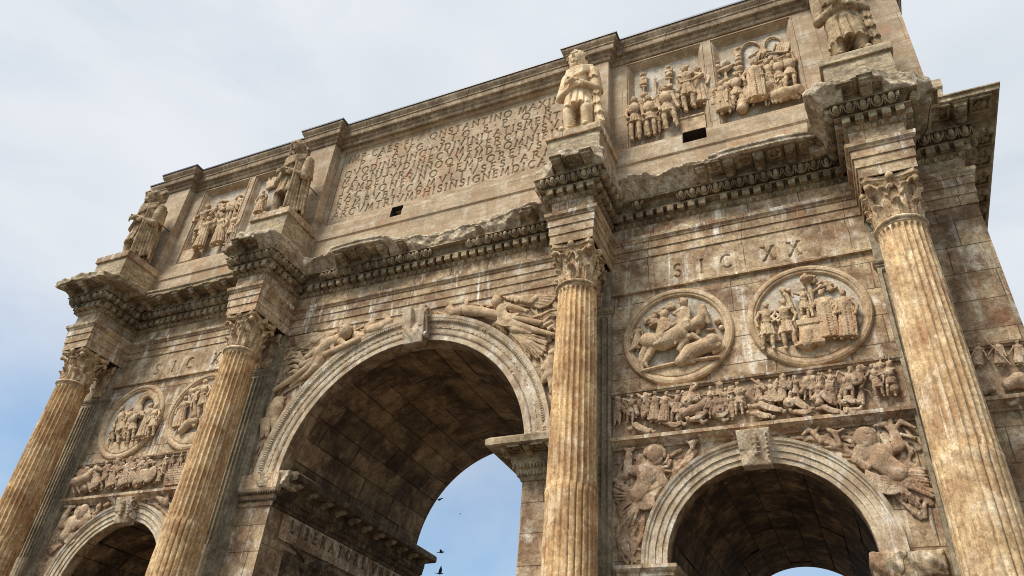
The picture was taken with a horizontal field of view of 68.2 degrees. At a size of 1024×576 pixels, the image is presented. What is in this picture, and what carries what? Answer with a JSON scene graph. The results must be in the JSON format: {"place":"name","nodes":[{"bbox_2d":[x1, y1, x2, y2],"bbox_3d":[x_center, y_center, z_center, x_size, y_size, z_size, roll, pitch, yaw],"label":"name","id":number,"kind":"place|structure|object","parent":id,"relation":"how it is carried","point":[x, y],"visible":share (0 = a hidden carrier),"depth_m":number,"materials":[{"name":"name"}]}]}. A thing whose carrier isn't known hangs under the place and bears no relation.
{"place":"outdoors","nodes":[
{"label":"outdoors","id":0,"kind":"place"},
{"bbox_2d":[0,0,1023,575],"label":"triumphal arch","id":1,"kind":"structure","parent":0,"point":[722,290],"depth_m":17.69,"materials":[{"name":"stone"}]},
{"bbox_2d":[122,189,168,264],"bbox_3d":[-12.467,-2.042,25.716,1.242,3.187,1.043,8,-35,-3],"label":"prisoner statue","id":2,"kind":"object","parent":1,"relation":"on","point":[146,226],"visible":0.9,"depth_m":25.40,"materials":[{"name":"stone"}]},
{"bbox_2d":[262,140,316,218],"bbox_3d":[-6.688,-3.266,23.246,1.297,3.188,1.042,7,-35,-3],"label":"prisoner statue","id":3,"kind":"object","parent":1,"relation":"on","point":[292,181],"visible":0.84,"depth_m":22.91,"materials":[{"name":"stone"}]},
{"bbox_2d":[556,49,604,130],"bbox_3d":[1.809,-4.990,19.718,1.172,3.188,1.071,15,-36,-14],"label":"prisoner statue","id":4,"kind":"object","parent":1,"relation":"on","point":[580,92],"visible":0.82,"depth_m":19.37,"materials":[{"name":"stone"}]},
{"bbox_2d":[813,0,882,55],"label":"prisoner statue","id":5,"kind":"object","parent":1,"relation":"on","point":[849,25],"visible":0.73,"depth_m":16.94,"materials":[{"name":"stone"}]},
{"bbox_2d":[0,0,1023,575],"label":"sky","id":6,"kind":"structure","parent":0,"point":[101,100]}
]}

